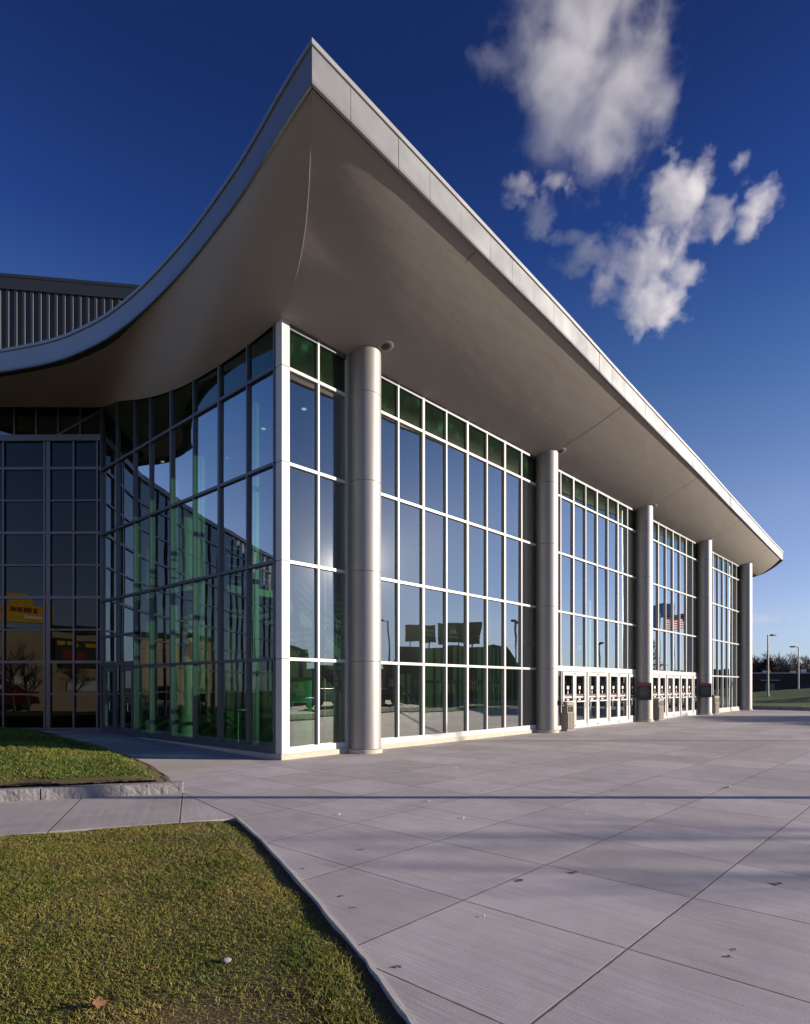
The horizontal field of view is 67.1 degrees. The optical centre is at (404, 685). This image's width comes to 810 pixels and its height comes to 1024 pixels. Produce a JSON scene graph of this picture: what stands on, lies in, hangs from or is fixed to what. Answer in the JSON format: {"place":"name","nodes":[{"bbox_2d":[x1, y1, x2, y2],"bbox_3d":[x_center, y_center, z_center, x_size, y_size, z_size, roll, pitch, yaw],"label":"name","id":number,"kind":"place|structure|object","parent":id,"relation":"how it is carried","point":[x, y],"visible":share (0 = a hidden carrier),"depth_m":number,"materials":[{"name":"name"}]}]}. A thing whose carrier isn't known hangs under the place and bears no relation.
{"place":"outdoors","nodes":[
{"label":"outdoors","id":0,"kind":"place"},
{"bbox_2d":[0,726,163,787],"bbox_3d":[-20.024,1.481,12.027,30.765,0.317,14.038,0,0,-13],"label":"lawn ground","id":1,"kind":"structure","parent":0,"point":[86,779],"depth_m":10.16,"materials":[{"name":"green plant"}]},
{"bbox_2d":[0,407,101,735],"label":"glass wing","id":2,"kind":"structure","parent":1,"relation":"on","point":[49,568],"depth_m":20.39,"materials":[{"name":"glass"}]},
{"bbox_2d":[0,778,157,786],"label":"bare soil by kerb","id":3,"kind":"structure","parent":1,"relation":"on","point":[52,782],"depth_m":9.28,"materials":[{"name":"brown soil"}]},
{"bbox_2d":[59,736,124,754],"bbox_3d":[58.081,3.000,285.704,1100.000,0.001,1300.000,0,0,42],"label":"ground","id":4,"kind":"structure","parent":0,"point":[98,746],"depth_m":31.33,"materials":[{"name":"brown soil"}]},
{"bbox_2d":[756,659,772,672],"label":"pine tree","id":5,"kind":"object","parent":4,"relation":"on","point":[763,662],"visible":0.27,"depth_m":127.91,"materials":[{"name":"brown plant"}]},
{"bbox_2d":[752,653,778,672],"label":"bare tree","id":6,"kind":"object","parent":4,"relation":"on","point":[757,662],"visible":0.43,"depth_m":130.27,"materials":[{"name":"brown plant"}]},
{"bbox_2d":[752,652,783,671],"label":"bare tree","id":7,"kind":"object","parent":4,"relation":"on","point":[776,666],"visible":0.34,"depth_m":132.45,"materials":[{"name":"brown plant"}]},
{"bbox_2d":[760,660,778,672],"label":"pine tree","id":8,"kind":"object","parent":4,"relation":"on","point":[771,666],"visible":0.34,"depth_m":124.72,"materials":[{"name":"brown plant"}]},
{"bbox_2d":[752,669,809,691],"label":"brick building","id":9,"kind":"structure","parent":4,"relation":"on","point":[782,681],"depth_m":110.00,"materials":[{"name":"brick"}]},
{"bbox_2d":[799,683,809,688],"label":"window","id":10,"kind":"structure","parent":9,"relation":"in","point":[801,685],"depth_m":109.94,"materials":[{"name":"glass"}]},
{"bbox_2d":[774,651,809,672],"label":"bare tree","id":11,"kind":"object","parent":4,"relation":"on","point":[786,667],"visible":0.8,"depth_m":130.50,"materials":[{"name":"brown plant"}]},
{"bbox_2d":[805,656,808,671],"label":"utility pole","id":12,"kind":"object","parent":4,"relation":"on","point":[807,667],"visible":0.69,"depth_m":129.88,"materials":[{"name":"brown wood"}]},
{"bbox_2d":[0,793,235,835],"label":"sidewalk","id":13,"kind":"structure","parent":0,"point":[49,816],"depth_m":7.92,"materials":[{"name":"grey concrete"}]},
{"bbox_2d":[0,787,42,801],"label":"granite kerb stone","id":14,"kind":"object","parent":13,"relation":"on","point":[20,794],"visible":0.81,"depth_m":8.78,"materials":[{"name":"grey stone"}]},
{"bbox_2d":[41,783,121,799],"bbox_3d":[-4.802,1.593,9.096,1.046,0.215,0.210,0,0,-17],"label":"granite kerb stone","id":15,"kind":"object","parent":13,"relation":"on","point":[77,791],"visible":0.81,"depth_m":9.02,"materials":[{"name":"grey stone"}]},
{"bbox_2d":[120,781,182,795],"bbox_3d":[-3.880,1.595,9.390,0.880,0.210,0.203,0,0,-17],"label":"granite kerb stone","id":16,"kind":"object","parent":13,"relation":"on","point":[147,788],"visible":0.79,"depth_m":9.32,"materials":[{"name":"grey stone"}]},
{"bbox_2d":[119,754,169,781],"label":"bare soil by walkway","id":17,"kind":"structure","parent":0,"point":[165,778],"depth_m":11.66,"materials":[{"name":"brown soil"}]},
{"bbox_2d":[43,731,271,778],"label":"walkway","id":18,"kind":"structure","parent":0,"point":[171,760],"depth_m":14.47,"materials":[{"name":"concrete"}]},
{"bbox_2d":[0,821,395,1023],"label":"lawn ground","id":19,"kind":"structure","parent":0,"point":[203,1019],"depth_m":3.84,"materials":[{"name":"green plant"}]},
{"bbox_2d":[91,996,108,1008],"bbox_3d":[-1.561,1.620,3.132,0.094,0.009,0.091,25,5,-45],"label":"fallen leaf","id":20,"kind":"object","parent":19,"relation":"on","point":[97,1003],"visible":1,"depth_m":3.13,"materials":[{"name":"brown plant"}]},
{"bbox_2d":[88,821,234,831],"bbox_3d":[-2.855,1.677,7.303,1.665,0.045,0.099,0,0,-20],"label":"bare soil corner","id":21,"kind":"object","parent":19,"relation":"on","point":[92,830],"visible":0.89,"depth_m":7.37,"materials":[{"name":"brown soil"}]},
{"bbox_2d":[221,957,231,962],"bbox_3d":[-1.066,1.637,3.650,0.047,0.026,0.060,0,0,42],"label":"loose stone","id":22,"kind":"object","parent":19,"relation":"on","point":[226,959],"visible":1,"depth_m":3.64,"materials":[{"name":"stone"}]},
{"bbox_2d":[235,821,405,1023],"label":"bare soil strip","id":23,"kind":"object","parent":19,"relation":"on","point":[397,1018],"visible":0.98,"depth_m":3.87,"materials":[{"name":"brown soil"}]},
{"bbox_2d":[0,0,809,663],"label":"sky","id":24,"kind":"structure","parent":0,"point":[647,162],"materials":[{"name":"blue"}]},
{"bbox_2d":[169,709,809,1023],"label":"plaza","id":25,"kind":"structure","parent":0,"point":[662,901],"depth_m":5.71,"materials":[{"name":"concrete"}]},
{"bbox_2d":[236,817,416,1023],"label":"lawn edging","id":26,"kind":"object","parent":25,"relation":"on","point":[403,1012],"visible":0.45,"depth_m":4.04,"materials":[{"name":"concrete"}]},
{"bbox_2d":[0,38,782,759],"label":"entrance hall","id":27,"kind":"structure","parent":25,"relation":"on","point":[396,450],"depth_m":16.39,"materials":[{"name":"white metal"}]},
{"bbox_2d":[0,273,138,348],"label":"metal clad hall","id":28,"kind":"structure","parent":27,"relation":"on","point":[33,309],"depth_m":32.29,"materials":[{"name":"grey metal"}]},
{"bbox_2d":[103,667,115,728],"bbox_3d":[-9.627,0.465,19.862,0.920,2.170,0.179,0,0,42],"label":"door","id":29,"kind":"structure","parent":27,"relation":"in","point":[109,673],"depth_m":19.93,"materials":[{"name":"glass"}]},
{"bbox_2d":[120,666,135,736],"bbox_3d":[-8.631,0.465,18.951,0.920,2.170,0.179,0,0,42],"label":"door","id":30,"kind":"structure","parent":27,"relation":"in","point":[126,672],"depth_m":19.06,"materials":[{"name":"metal"}]},
{"bbox_2d":[562,671,574,712],"bbox_3d":[6.300,0.535,23.509,0.169,2.170,0.955,0,0,42],"label":"door","id":31,"kind":"structure","parent":27,"relation":"in","point":[568,678],"depth_m":23.57,"materials":[{"name":"white metal"}]},
{"bbox_2d":[575,672,585,726],"bbox_3d":[6.951,0.535,24.221,0.169,2.170,0.955,0,0,42],"label":"door","id":32,"kind":"structure","parent":27,"relation":"in","point":[580,677],"depth_m":24.29,"materials":[{"name":"white metal"}]},
{"bbox_2d":[587,672,597,725],"bbox_3d":[7.697,0.535,25.036,0.169,2.170,0.955,0,0,42],"label":"door","id":33,"kind":"structure","parent":27,"relation":"in","point":[592,678],"depth_m":25.08,"materials":[{"name":"white metal"}]},
{"bbox_2d":[598,673,607,724],"bbox_3d":[8.348,0.535,25.748,0.169,2.170,0.955,0,0,42],"label":"door","id":34,"kind":"structure","parent":27,"relation":"in","point":[602,677],"depth_m":25.80,"materials":[{"name":"white metal"}]},
{"bbox_2d":[609,673,618,723],"bbox_3d":[9.094,0.535,26.563,0.169,2.170,0.955,0,0,42],"label":"door","id":35,"kind":"structure","parent":27,"relation":"in","point":[613,677],"depth_m":26.60,"materials":[{"name":"white metal"}]},
{"bbox_2d":[619,674,627,722],"bbox_3d":[9.746,0.535,27.275,0.169,2.170,0.955,0,0,42],"label":"door","id":36,"kind":"structure","parent":27,"relation":"in","point":[623,678],"depth_m":27.37,"materials":[{"name":"white metal"}]},
{"bbox_2d":[628,674,636,721],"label":"door","id":37,"kind":"structure","parent":27,"relation":"in","point":[632,698],"depth_m":28.04,"materials":[{"name":"white metal"}]},
{"bbox_2d":[636,683,651,699],"bbox_3d":[10.958,0.245,28.010,0.660,0.790,0.116,0,0,17],"label":"notice board","id":38,"kind":"object","parent":27,"relation":"attached to","point":[644,691],"visible":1,"depth_m":27.96,"materials":[{"name":"black metal"}]},
{"bbox_2d":[653,675,658,698],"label":"door","id":39,"kind":"structure","parent":27,"relation":"in","point":[655,677],"depth_m":30.22,"materials":[{"name":"white metal"}]},
{"bbox_2d":[659,675,666,717],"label":"door","id":40,"kind":"structure","parent":27,"relation":"in","point":[662,678],"depth_m":31.02,"materials":[{"name":"white metal"}]},
{"bbox_2d":[666,675,673,717],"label":"door","id":41,"kind":"structure","parent":27,"relation":"in","point":[669,678],"depth_m":31.67,"materials":[{"name":"white metal"}]},
{"bbox_2d":[674,676,680,716],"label":"door","id":42,"kind":"structure","parent":27,"relation":"in","point":[677,699],"depth_m":32.45,"materials":[{"name":"white metal"}]},
{"bbox_2d":[680,676,686,715],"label":"door","id":43,"kind":"structure","parent":27,"relation":"in","point":[683,679],"depth_m":33.24,"materials":[{"name":"white metal"}]},
{"bbox_2d":[687,676,692,714],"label":"door","id":44,"kind":"structure","parent":27,"relation":"in","point":[689,678],"depth_m":33.97,"materials":[{"name":"white metal"}]},
{"bbox_2d":[693,676,698,714],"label":"door","id":45,"kind":"structure","parent":27,"relation":"in","point":[695,678],"depth_m":34.72,"materials":[{"name":"white metal"}]},
{"bbox_2d":[699,683,711,696],"bbox_3d":[17.013,0.245,34.628,0.660,0.790,0.116,0,0,17],"label":"notice board","id":46,"kind":"object","parent":27,"relation":"attached to","point":[705,689],"visible":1,"depth_m":34.58,"materials":[{"name":"black metal"}]},
{"bbox_2d":[561,702,574,730],"bbox_3d":[6.018,1.117,22.578,0.392,1.065,0.392,0,0,-24],"label":"litter bin","id":47,"kind":"object","parent":25,"relation":"on","point":[567,718],"visible":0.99,"depth_m":22.42,"materials":[{"name":"concrete"}]},
{"bbox_2d":[653,698,663,720],"bbox_3d":[12.204,1.117,29.428,0.392,1.065,0.392,0,0,-26],"label":"litter bin","id":48,"kind":"object","parent":25,"relation":"on","point":[658,711],"visible":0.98,"depth_m":29.29,"materials":[{"name":"concrete"}]},
{"bbox_2d":[712,696,718,713],"bbox_3d":[18.351,1.117,36.206,0.392,1.065,0.392,0,0,-23],"label":"litter bin","id":49,"kind":"object","parent":25,"relation":"on","point":[715,705],"visible":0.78,"depth_m":36.03,"materials":[{"name":"concrete"}]},
{"bbox_2d":[752,688,809,706],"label":"grass bank","id":50,"kind":"structure","parent":0,"point":[796,697],"depth_m":56.88,"materials":[{"name":"green plant"}]},
{"bbox_2d":[752,706,779,709],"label":"stone kerb block","id":51,"kind":"structure","parent":50,"relation":"on","point":[767,707],"depth_m":42.65,"materials":[{"name":"stone"}]},
{"bbox_2d":[766,634,776,695],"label":"lamp post","id":52,"kind":"object","parent":50,"relation":"on","point":[768,662],"visible":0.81,"depth_m":60.95,"materials":[{"name":"black metal"}]},
{"bbox_2d":[780,706,803,709],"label":"stone kerb block","id":53,"kind":"structure","parent":50,"relation":"on","point":[791,708],"depth_m":41.70,"materials":[{"name":"stone"}]},
{"bbox_2d":[790,646,798,688],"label":"lamp post","id":54,"kind":"object","parent":50,"relation":"on","point":[798,665],"visible":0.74,"depth_m":74.93,"materials":[{"name":"black metal"}]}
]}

